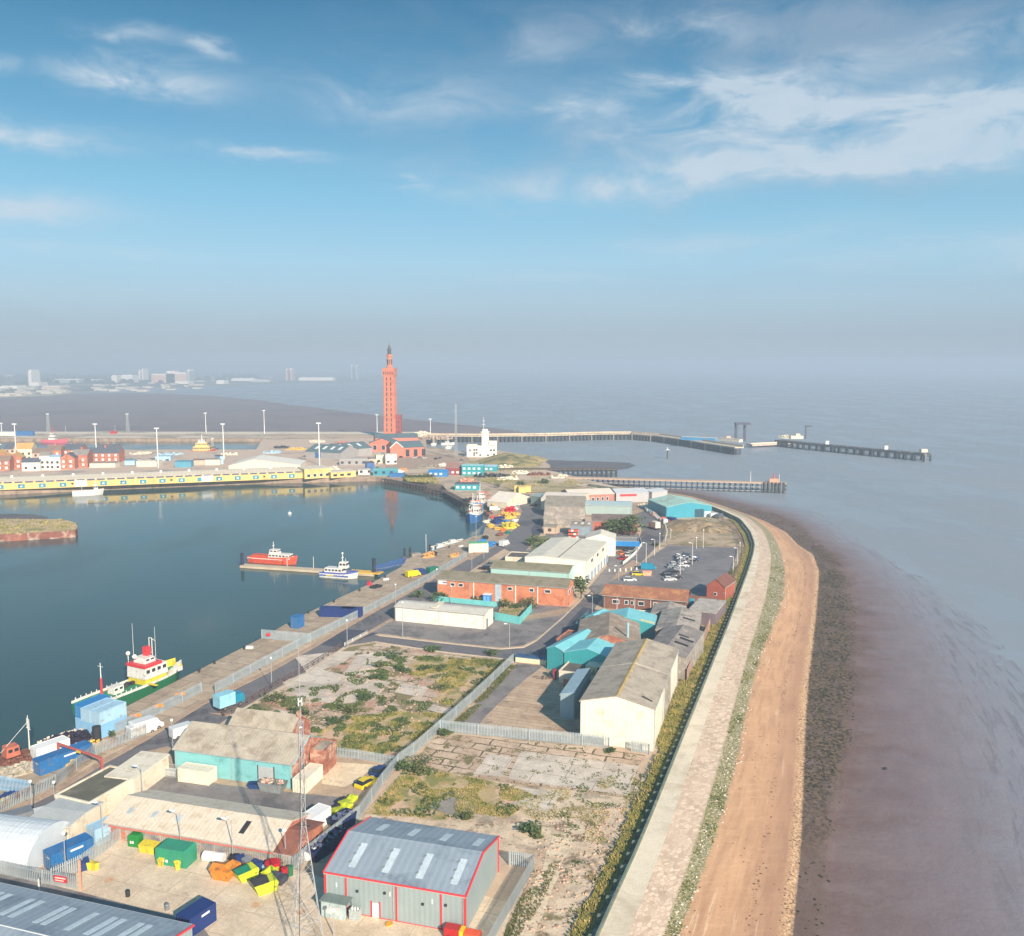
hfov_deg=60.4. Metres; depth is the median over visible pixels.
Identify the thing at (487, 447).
port office
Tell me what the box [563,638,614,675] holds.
turquoise shed
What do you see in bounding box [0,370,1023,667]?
estuary water
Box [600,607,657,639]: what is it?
turquoise shed
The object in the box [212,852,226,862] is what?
bale
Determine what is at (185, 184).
sky
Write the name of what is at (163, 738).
road
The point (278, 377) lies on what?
shore
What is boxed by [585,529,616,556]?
white annex
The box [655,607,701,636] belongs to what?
derelict shed
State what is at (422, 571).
van
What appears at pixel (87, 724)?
door
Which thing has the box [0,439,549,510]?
quay wall
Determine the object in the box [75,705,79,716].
door
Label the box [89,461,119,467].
dock shed
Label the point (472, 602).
garden wall
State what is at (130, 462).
dock shed
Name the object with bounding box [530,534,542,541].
shrub
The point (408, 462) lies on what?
paved square
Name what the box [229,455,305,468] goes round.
white hall
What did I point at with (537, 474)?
store heap
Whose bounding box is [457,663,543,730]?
yard
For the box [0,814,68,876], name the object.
arched hut
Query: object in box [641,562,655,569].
van
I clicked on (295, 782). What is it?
door
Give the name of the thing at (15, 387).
building
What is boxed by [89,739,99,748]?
crate heap
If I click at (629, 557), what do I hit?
boundary wall
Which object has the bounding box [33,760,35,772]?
door
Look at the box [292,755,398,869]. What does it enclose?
palisade fence
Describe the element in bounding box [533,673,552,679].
scrap heap
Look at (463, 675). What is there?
grass
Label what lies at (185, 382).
building
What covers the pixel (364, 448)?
slate shed
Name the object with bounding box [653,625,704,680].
derelict shed
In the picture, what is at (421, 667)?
shrub
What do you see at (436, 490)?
timber jetty
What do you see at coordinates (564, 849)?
dirt track
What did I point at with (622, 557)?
parked car
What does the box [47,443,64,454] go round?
town house
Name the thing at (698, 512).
roller door
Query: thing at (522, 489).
cream cabin
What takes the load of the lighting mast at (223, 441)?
on the ground at (506, 878)
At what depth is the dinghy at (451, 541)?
364.14 m
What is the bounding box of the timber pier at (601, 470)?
[498,468,616,476]
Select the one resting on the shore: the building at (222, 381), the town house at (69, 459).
the building at (222, 381)
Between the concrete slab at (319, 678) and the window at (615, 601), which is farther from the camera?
the window at (615, 601)
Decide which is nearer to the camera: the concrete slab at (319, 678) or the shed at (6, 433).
the concrete slab at (319, 678)
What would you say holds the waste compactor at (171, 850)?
on the ground at (506, 878)
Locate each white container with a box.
[30,735,69,757]
[306,803,330,826]
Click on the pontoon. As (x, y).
(313, 570)
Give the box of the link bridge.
[374,558,406,571]
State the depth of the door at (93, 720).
168.25 m
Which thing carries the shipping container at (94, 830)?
on the ground at (506, 878)
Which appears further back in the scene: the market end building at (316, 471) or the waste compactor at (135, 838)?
the market end building at (316, 471)
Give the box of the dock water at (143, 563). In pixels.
[0,442,489,756]
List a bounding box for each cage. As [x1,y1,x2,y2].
[164,764,180,777]
[349,905,361,920]
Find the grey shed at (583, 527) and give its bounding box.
[570,521,592,535]
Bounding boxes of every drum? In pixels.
[92,725,101,742]
[125,889,129,896]
[165,903,169,910]
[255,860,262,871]
[281,866,287,873]
[287,864,292,876]
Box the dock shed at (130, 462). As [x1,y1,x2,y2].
[124,459,136,464]
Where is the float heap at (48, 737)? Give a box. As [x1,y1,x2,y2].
[37,728,83,742]
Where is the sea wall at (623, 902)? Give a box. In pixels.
[588,484,758,935]
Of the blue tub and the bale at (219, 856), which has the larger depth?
the blue tub
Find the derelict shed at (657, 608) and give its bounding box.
[650,601,686,621]
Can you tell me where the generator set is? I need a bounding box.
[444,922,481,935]
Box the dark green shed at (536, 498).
[531,493,544,504]
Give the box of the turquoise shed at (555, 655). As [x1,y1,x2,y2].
[546,629,590,671]
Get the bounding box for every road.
[32,491,664,807]
[502,494,543,551]
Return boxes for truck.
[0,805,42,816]
[213,689,244,711]
[649,521,660,529]
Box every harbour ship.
[41,428,66,442]
[192,434,215,450]
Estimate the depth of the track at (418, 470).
592.02 m
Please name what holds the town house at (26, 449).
on the ground at (506, 878)
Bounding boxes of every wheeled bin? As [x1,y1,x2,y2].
[81,856,89,871]
[86,860,93,869]
[91,861,98,870]
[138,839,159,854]
[157,857,163,866]
[173,860,180,869]
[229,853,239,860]
[235,853,244,864]
[241,855,252,864]
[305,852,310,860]
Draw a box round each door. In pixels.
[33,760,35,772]
[36,761,39,774]
[43,851,47,868]
[47,854,50,869]
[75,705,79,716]
[76,718,79,729]
[81,709,85,720]
[85,710,89,721]
[86,723,90,733]
[90,829,94,844]
[91,711,95,723]
[95,712,99,724]
[258,766,273,780]
[291,617,293,627]
[293,779,298,792]
[294,617,297,627]
[299,780,303,792]
[372,903,378,917]
[695,509,703,516]
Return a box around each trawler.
[465,493,480,513]
[466,500,482,523]
[476,488,487,503]
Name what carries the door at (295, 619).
in the shipping container at (296, 621)
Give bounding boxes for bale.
[201,850,215,861]
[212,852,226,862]
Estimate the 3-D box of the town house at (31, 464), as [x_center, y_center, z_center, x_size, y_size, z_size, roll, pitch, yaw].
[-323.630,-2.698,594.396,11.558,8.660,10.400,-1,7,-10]
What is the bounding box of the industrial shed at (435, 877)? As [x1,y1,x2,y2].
[323,816,499,929]
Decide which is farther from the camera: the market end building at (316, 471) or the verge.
the market end building at (316, 471)
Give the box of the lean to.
[559,668,590,718]
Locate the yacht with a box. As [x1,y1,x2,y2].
[441,441,454,444]
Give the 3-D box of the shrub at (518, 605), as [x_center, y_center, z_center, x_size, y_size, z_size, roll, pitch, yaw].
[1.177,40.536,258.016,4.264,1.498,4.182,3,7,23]
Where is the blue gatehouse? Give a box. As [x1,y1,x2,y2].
[515,653,546,664]
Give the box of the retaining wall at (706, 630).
[687,619,709,678]
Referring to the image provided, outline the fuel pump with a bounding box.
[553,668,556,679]
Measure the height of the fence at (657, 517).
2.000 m
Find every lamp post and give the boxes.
[28,780,32,808]
[61,831,66,875]
[91,800,103,845]
[132,764,142,790]
[169,809,180,839]
[170,719,173,753]
[221,816,232,853]
[331,908,334,935]
[401,601,402,637]
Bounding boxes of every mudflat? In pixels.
[0,393,523,433]
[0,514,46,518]
[546,460,635,470]
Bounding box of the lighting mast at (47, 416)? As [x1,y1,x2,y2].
[46,414,50,431]
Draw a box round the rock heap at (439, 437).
[420,435,452,439]
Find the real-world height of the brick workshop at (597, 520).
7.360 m
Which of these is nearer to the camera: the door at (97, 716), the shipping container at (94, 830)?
the shipping container at (94, 830)
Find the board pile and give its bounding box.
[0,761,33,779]
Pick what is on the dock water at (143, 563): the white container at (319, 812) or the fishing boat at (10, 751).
the fishing boat at (10, 751)
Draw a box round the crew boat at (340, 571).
[319,552,357,578]
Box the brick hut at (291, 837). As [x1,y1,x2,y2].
[273,819,324,866]
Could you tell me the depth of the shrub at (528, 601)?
259.43 m
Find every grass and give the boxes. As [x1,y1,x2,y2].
[0,518,76,533]
[273,684,457,713]
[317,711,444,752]
[333,714,428,751]
[345,669,400,697]
[366,651,407,680]
[372,765,533,817]
[404,477,439,482]
[408,655,499,705]
[420,735,636,795]
[427,656,501,676]
[447,664,516,733]
[478,466,587,486]
[501,601,520,615]
[503,854,562,935]
[516,777,643,911]
[536,773,644,934]
[665,559,784,935]
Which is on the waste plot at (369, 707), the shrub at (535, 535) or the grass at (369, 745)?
the grass at (369, 745)
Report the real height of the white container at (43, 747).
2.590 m
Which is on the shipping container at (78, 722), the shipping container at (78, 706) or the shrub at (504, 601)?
the shipping container at (78, 706)
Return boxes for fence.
[0,724,146,811]
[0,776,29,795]
[0,860,75,889]
[50,828,120,882]
[115,682,201,731]
[119,830,293,870]
[215,552,465,692]
[261,629,310,642]
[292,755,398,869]
[336,747,397,764]
[398,654,513,761]
[442,720,609,747]
[489,850,533,935]
[569,611,587,629]
[631,740,649,754]
[645,507,667,540]
[721,517,742,554]
[732,558,740,577]
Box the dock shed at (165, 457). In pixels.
[155,455,172,460]
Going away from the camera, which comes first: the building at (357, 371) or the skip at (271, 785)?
the skip at (271, 785)
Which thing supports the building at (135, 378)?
on the shore
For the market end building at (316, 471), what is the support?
on the ground at (506, 878)
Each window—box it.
[612,599,618,603]
[638,601,643,605]
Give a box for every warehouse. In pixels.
[524,537,607,585]
[579,638,678,750]
[648,495,711,517]
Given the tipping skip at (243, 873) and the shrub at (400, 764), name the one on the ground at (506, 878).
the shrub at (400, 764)
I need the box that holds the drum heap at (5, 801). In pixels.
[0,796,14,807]
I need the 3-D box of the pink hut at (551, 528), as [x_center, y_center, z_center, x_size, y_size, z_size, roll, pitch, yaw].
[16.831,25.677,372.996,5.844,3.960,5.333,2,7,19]
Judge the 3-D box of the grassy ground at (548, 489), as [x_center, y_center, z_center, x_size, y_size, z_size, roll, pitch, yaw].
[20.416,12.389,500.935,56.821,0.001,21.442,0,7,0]
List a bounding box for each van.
[125,722,156,737]
[128,715,163,728]
[168,721,189,738]
[405,569,420,577]
[413,568,427,575]
[426,566,438,572]
[488,541,496,546]
[490,506,499,510]
[499,539,509,545]
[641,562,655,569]
[667,516,676,520]
[709,512,716,517]
[715,513,723,518]
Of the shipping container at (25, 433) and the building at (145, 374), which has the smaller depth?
the shipping container at (25, 433)
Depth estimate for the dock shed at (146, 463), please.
614.30 m
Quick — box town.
[0,374,273,395]
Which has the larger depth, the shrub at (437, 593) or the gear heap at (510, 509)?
the gear heap at (510, 509)
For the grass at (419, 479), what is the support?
on the ground at (506, 878)
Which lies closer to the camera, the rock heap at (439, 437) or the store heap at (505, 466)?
the store heap at (505, 466)
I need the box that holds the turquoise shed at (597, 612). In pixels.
[585,608,607,617]
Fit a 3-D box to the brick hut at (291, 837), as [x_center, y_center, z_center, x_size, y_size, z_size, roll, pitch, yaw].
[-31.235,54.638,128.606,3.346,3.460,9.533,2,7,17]
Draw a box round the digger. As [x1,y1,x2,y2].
[449,553,458,557]
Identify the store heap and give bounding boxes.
[130,451,151,453]
[158,452,183,454]
[220,452,237,454]
[263,450,280,453]
[274,445,289,447]
[284,447,305,449]
[416,464,436,467]
[459,478,473,481]
[497,476,517,479]
[498,464,512,467]
[511,470,527,473]
[526,472,550,475]
[550,474,567,477]
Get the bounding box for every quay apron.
[0,436,270,437]
[0,498,511,811]
[35,432,413,433]
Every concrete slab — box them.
[283,670,389,702]
[296,651,357,672]
[322,762,373,786]
[344,651,391,674]
[395,683,426,696]
[424,703,449,712]
[430,791,476,817]
[473,754,513,776]
[508,751,637,794]
[513,787,562,811]
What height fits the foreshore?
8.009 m
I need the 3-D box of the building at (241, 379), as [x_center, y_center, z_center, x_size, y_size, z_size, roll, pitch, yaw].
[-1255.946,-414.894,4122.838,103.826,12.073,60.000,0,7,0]
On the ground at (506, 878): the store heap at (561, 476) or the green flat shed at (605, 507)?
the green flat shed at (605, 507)
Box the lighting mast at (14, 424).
[12,423,16,452]
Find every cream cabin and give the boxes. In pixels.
[514,485,521,491]
[518,486,525,492]
[523,485,530,491]
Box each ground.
[0,432,750,932]
[0,519,77,534]
[465,461,583,488]
[498,602,525,615]
[502,487,582,491]
[530,536,546,550]
[662,517,740,546]
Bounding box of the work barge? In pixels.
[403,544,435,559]
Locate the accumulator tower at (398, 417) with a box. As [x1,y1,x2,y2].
[395,414,401,432]
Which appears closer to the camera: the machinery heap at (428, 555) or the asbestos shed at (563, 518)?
the machinery heap at (428, 555)
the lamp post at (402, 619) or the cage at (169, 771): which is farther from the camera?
the lamp post at (402, 619)
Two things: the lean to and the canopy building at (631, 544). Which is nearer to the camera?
the lean to
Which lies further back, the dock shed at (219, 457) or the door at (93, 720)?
the dock shed at (219, 457)
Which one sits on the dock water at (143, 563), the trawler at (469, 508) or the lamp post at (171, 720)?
the trawler at (469, 508)
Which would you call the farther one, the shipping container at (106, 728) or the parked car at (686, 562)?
the parked car at (686, 562)
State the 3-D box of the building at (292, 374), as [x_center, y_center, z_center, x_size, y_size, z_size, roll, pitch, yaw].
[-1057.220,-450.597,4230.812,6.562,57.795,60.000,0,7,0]
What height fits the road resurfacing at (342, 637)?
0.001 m
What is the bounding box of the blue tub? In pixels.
[247,781,258,788]
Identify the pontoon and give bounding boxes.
[240,553,383,575]
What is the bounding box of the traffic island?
[585,560,639,598]
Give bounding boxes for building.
[0,386,26,388]
[28,370,39,382]
[29,382,47,385]
[42,386,69,387]
[54,379,83,382]
[104,751,169,792]
[111,375,121,382]
[121,375,138,382]
[138,370,141,380]
[142,369,148,379]
[151,374,167,382]
[166,371,178,381]
[166,372,186,382]
[175,381,193,383]
[187,369,194,381]
[216,380,228,383]
[231,378,256,380]
[251,380,272,381]
[286,368,289,380]
[290,368,294,380]
[297,465,330,478]
[299,377,334,380]
[329,469,355,477]
[339,458,368,464]
[351,365,353,378]
[356,365,358,378]
[358,468,370,474]
[365,461,378,470]
[366,457,379,463]
[373,468,397,475]
[375,454,384,462]
[384,453,396,463]
[394,600,492,628]
[428,469,448,476]
[445,462,462,474]
[455,482,480,489]
[461,464,484,475]
[485,464,498,470]
[490,560,574,578]
[616,536,639,551]
[689,598,725,625]
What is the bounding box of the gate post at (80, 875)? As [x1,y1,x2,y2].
[78,859,81,889]
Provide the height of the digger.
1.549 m
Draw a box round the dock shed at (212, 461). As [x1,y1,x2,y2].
[204,458,220,464]
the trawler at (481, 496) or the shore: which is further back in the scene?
the shore
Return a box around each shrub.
[108,730,115,737]
[248,706,266,710]
[259,692,286,702]
[288,704,314,715]
[326,713,350,724]
[338,703,357,714]
[357,692,372,700]
[365,672,385,679]
[371,659,388,667]
[384,649,404,659]
[393,760,416,770]
[396,664,411,672]
[405,752,436,772]
[410,590,424,596]
[417,665,431,670]
[423,644,441,651]
[427,591,445,600]
[432,663,448,671]
[438,727,450,735]
[460,812,473,819]
[484,649,499,655]
[498,597,512,606]
[510,603,522,607]
[516,480,524,484]
[517,819,543,832]
[520,597,537,607]
[524,537,535,545]
[529,831,544,839]
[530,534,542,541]
[541,478,548,483]
[605,747,615,753]
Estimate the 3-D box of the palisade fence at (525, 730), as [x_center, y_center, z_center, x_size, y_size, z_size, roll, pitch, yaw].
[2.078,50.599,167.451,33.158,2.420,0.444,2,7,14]
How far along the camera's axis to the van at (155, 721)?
171.19 m
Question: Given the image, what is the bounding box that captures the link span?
[746,442,789,445]
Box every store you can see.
[30,797,103,839]
[54,765,140,816]
[228,707,311,734]
[505,551,529,561]
[556,629,577,641]
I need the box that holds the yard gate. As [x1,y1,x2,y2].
[515,649,545,657]
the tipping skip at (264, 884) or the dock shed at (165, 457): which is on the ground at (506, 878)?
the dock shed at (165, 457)
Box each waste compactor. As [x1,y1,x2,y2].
[127,831,142,847]
[155,838,196,868]
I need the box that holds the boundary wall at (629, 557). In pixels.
[623,536,641,563]
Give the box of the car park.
[608,545,738,595]
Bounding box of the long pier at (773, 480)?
[566,474,785,492]
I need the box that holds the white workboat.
[72,477,103,495]
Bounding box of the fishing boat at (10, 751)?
[0,715,29,765]
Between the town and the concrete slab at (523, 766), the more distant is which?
the town
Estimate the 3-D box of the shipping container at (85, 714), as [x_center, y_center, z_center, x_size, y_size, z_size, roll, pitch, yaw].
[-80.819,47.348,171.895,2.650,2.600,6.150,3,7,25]
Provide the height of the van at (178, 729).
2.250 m
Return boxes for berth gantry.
[721,423,750,441]
[789,425,811,438]
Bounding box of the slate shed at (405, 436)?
[373,433,417,440]
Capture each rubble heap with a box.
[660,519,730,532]
[704,526,732,532]
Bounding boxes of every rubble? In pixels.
[296,665,624,931]
[673,541,788,935]
[689,549,818,935]
[729,503,855,935]
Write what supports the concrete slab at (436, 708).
on the waste plot at (369, 707)
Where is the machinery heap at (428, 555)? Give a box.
[422,551,434,557]
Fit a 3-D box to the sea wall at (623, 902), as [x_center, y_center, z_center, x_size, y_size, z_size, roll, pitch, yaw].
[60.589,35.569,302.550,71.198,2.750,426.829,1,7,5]
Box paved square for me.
[386,454,470,468]
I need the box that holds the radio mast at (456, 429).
[455,404,456,457]
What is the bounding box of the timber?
[474,473,510,477]
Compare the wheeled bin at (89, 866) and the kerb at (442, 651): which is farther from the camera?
the kerb at (442, 651)
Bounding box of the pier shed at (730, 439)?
[717,438,742,441]
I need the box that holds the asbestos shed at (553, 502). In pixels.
[544,495,585,509]
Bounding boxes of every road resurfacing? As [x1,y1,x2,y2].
[320,629,377,647]
[531,517,542,534]
[562,607,596,633]
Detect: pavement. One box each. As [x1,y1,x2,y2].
[7,559,467,810]
[345,618,393,644]
[463,506,521,559]
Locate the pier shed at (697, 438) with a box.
[681,436,716,440]
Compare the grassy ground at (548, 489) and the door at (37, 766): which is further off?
the grassy ground at (548, 489)
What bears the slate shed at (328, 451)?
on the ground at (506, 878)
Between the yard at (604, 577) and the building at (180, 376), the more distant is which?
the building at (180, 376)
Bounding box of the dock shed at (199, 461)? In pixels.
[193,459,204,464]
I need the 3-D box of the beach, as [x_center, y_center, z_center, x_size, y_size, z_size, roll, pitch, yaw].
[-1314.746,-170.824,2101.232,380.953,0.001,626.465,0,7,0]
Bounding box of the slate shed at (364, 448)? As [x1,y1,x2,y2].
[331,441,371,455]
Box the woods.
[0,373,257,383]
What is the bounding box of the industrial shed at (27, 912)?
[0,882,194,935]
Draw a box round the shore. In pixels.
[0,371,407,394]
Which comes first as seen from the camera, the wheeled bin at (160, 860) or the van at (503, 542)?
the wheeled bin at (160, 860)
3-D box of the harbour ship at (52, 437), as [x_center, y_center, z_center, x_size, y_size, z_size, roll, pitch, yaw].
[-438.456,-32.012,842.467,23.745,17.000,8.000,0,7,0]
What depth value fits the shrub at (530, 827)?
134.03 m
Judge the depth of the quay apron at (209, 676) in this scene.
216.06 m
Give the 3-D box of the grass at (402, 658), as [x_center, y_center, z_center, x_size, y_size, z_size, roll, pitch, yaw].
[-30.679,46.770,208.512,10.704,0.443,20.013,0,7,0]
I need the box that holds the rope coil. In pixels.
[385,921,392,926]
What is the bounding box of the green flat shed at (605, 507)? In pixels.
[585,500,632,514]
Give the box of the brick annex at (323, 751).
[309,738,336,774]
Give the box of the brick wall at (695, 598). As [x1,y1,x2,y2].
[689,595,718,602]
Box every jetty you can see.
[381,478,431,491]
[426,488,448,496]
[443,491,461,507]
[774,439,931,461]
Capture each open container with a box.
[302,826,346,862]
[328,807,356,829]
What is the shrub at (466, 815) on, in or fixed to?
on the dirt
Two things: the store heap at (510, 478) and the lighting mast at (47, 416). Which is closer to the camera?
the store heap at (510, 478)
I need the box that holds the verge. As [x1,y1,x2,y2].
[572,519,750,935]
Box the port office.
[467,417,496,456]
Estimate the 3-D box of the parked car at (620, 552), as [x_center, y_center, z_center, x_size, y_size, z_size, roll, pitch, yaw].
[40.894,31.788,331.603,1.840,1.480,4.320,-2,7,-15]
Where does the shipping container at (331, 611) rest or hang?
on the quay apron at (209, 676)
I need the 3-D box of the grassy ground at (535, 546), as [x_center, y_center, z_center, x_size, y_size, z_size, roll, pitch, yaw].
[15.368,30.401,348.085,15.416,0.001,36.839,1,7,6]
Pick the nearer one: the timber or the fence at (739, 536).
the fence at (739, 536)
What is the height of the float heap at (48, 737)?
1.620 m
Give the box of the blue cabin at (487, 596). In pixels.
[482,593,491,600]
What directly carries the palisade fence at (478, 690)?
on the ground at (506, 878)
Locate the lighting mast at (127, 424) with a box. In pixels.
[126,414,129,431]
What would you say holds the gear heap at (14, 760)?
on the quay apron at (209, 676)
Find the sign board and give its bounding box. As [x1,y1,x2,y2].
[53,875,66,882]
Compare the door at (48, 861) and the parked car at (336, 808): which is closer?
the door at (48, 861)
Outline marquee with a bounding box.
[487,491,530,507]
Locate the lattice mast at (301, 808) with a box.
[289,650,322,935]
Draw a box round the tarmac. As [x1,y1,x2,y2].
[147,775,355,811]
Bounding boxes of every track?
[404,467,444,472]
[481,470,619,487]
[511,832,571,935]
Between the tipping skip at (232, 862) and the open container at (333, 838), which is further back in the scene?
the open container at (333, 838)
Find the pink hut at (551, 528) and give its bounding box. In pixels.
[543,523,559,533]
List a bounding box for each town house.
[0,449,11,455]
[0,453,13,470]
[4,444,14,453]
[12,450,25,468]
[14,442,37,457]
[21,458,41,470]
[32,448,53,457]
[39,452,51,469]
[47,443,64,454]
[49,455,62,469]
[61,450,78,468]
[64,441,87,453]
[72,447,92,467]
[89,445,124,461]
[97,442,120,446]
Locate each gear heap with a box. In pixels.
[1,753,31,766]
[370,584,382,588]
[491,516,504,523]
[501,512,517,518]
[501,522,518,528]
[505,506,515,512]
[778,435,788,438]
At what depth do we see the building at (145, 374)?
3910.84 m
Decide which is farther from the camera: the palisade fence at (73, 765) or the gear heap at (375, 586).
the gear heap at (375, 586)
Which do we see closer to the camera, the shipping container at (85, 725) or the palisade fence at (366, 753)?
the palisade fence at (366, 753)
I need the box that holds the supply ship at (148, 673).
[71,628,182,714]
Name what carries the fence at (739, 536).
on the ground at (506, 878)
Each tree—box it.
[573,576,590,598]
[602,515,626,535]
[618,514,646,535]
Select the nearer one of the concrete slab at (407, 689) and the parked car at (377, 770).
the parked car at (377, 770)
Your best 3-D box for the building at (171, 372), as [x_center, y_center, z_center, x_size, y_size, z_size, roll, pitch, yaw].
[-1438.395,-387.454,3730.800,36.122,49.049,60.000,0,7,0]
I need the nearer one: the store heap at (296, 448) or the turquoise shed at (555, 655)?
the turquoise shed at (555, 655)
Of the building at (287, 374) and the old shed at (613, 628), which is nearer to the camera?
the old shed at (613, 628)
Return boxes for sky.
[0,0,1023,369]
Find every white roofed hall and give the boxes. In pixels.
[541,492,588,509]
[611,488,648,501]
[646,488,667,498]
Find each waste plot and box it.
[212,643,507,760]
[414,734,644,795]
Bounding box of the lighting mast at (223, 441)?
[220,424,224,458]
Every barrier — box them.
[56,742,102,768]
[344,630,367,645]
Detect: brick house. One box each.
[602,584,690,610]
[706,572,735,599]
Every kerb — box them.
[230,647,344,715]
[376,641,507,659]
[379,597,582,648]
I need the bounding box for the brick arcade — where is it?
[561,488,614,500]
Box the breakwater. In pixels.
[423,431,743,454]
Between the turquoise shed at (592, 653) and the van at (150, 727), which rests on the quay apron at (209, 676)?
the van at (150, 727)
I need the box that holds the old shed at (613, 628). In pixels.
[578,612,640,643]
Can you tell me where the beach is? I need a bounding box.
[0,392,80,397]
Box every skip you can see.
[208,861,236,881]
[225,859,240,868]
[231,862,258,882]
[249,873,278,896]
[257,777,287,793]
[260,865,278,874]
[271,870,288,885]
[642,570,651,575]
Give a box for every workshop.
[172,721,323,788]
[559,661,592,682]
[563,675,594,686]
[591,514,637,533]
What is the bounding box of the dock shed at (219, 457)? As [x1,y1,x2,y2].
[215,455,223,463]
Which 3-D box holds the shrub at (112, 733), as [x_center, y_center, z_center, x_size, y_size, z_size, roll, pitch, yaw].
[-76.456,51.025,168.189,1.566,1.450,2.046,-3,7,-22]
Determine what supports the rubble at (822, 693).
on the foreshore
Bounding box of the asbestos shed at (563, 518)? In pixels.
[543,510,585,526]
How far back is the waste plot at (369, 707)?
189.26 m
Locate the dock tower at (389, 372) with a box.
[382,345,396,433]
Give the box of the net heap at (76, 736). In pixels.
[42,729,91,744]
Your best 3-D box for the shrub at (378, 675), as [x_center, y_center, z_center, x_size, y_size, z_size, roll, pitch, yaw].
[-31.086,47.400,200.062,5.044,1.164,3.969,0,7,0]
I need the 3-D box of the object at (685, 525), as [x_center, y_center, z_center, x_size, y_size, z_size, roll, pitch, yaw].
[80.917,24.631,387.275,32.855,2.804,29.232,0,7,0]
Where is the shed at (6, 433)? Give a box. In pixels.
[0,431,15,435]
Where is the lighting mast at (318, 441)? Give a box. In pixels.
[316,423,320,464]
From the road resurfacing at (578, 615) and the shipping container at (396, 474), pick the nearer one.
the road resurfacing at (578, 615)
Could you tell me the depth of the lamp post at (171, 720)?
160.67 m
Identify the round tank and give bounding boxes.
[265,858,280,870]
[689,598,693,607]
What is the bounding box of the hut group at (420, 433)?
[414,431,429,436]
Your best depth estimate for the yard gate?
210.14 m
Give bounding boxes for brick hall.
[369,436,397,451]
[386,440,425,457]
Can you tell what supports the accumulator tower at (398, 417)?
on the ground at (506, 878)
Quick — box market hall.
[0,465,301,489]
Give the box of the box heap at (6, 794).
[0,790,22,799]
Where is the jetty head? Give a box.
[0,528,77,541]
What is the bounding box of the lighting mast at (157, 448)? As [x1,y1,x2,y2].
[154,428,158,467]
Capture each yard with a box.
[0,438,385,476]
[40,840,509,935]
[148,746,395,805]
[373,597,566,646]
[447,661,580,741]
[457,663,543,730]
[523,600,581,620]
[529,494,647,515]
[546,530,640,595]
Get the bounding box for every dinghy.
[431,543,450,549]
[442,539,462,543]
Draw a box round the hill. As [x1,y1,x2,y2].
[477,453,547,466]
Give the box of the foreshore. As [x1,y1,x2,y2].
[594,480,1023,935]
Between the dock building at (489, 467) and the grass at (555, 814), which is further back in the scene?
the dock building at (489, 467)
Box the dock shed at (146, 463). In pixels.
[136,459,162,466]
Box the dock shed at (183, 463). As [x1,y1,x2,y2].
[175,460,193,467]
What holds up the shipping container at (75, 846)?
on the ground at (506, 878)
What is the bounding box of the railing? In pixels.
[223,643,341,716]
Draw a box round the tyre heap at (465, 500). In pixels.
[459,497,475,502]
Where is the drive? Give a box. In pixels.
[0,873,208,935]
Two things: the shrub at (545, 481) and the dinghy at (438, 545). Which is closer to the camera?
the dinghy at (438, 545)
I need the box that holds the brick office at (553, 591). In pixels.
[436,570,573,606]
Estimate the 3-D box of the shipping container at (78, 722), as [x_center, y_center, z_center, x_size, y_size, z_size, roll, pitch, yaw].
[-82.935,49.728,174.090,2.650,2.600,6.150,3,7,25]
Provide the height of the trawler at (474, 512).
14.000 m
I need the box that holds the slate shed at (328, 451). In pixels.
[305,444,358,458]
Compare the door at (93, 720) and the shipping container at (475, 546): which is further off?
the shipping container at (475, 546)
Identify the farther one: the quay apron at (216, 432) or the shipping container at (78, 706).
the quay apron at (216, 432)
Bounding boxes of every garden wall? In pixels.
[431,595,497,606]
[495,604,531,623]
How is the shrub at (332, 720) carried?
on the waste plot at (369, 707)
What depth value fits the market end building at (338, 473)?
558.06 m
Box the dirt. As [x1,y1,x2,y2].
[364,762,665,935]
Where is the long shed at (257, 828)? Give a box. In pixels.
[102,789,309,862]
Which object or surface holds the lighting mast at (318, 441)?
on the ground at (506, 878)
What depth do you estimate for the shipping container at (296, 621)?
238.37 m
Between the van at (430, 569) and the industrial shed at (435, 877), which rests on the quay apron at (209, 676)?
the van at (430, 569)
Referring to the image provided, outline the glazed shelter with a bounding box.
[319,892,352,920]
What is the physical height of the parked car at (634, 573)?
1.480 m
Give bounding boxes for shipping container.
[16,431,34,435]
[32,740,92,775]
[43,832,93,872]
[74,694,109,717]
[75,717,81,729]
[80,697,115,722]
[81,721,91,734]
[86,815,110,845]
[90,700,126,724]
[91,715,126,737]
[176,897,216,935]
[177,762,216,785]
[290,614,303,628]
[292,763,322,793]
[319,606,353,617]
[341,606,362,617]
[389,473,404,476]
[468,541,487,552]
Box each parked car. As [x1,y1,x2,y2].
[354,775,377,789]
[370,764,392,777]
[478,565,490,569]
[616,550,624,554]
[618,555,626,559]
[623,576,636,580]
[632,571,644,575]
[638,503,647,506]
[661,571,673,575]
[663,576,676,580]
[667,568,679,572]
[669,574,682,578]
[672,566,683,570]
[679,560,691,564]
[686,557,698,560]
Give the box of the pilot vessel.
[247,542,297,564]
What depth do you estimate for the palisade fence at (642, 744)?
161.69 m

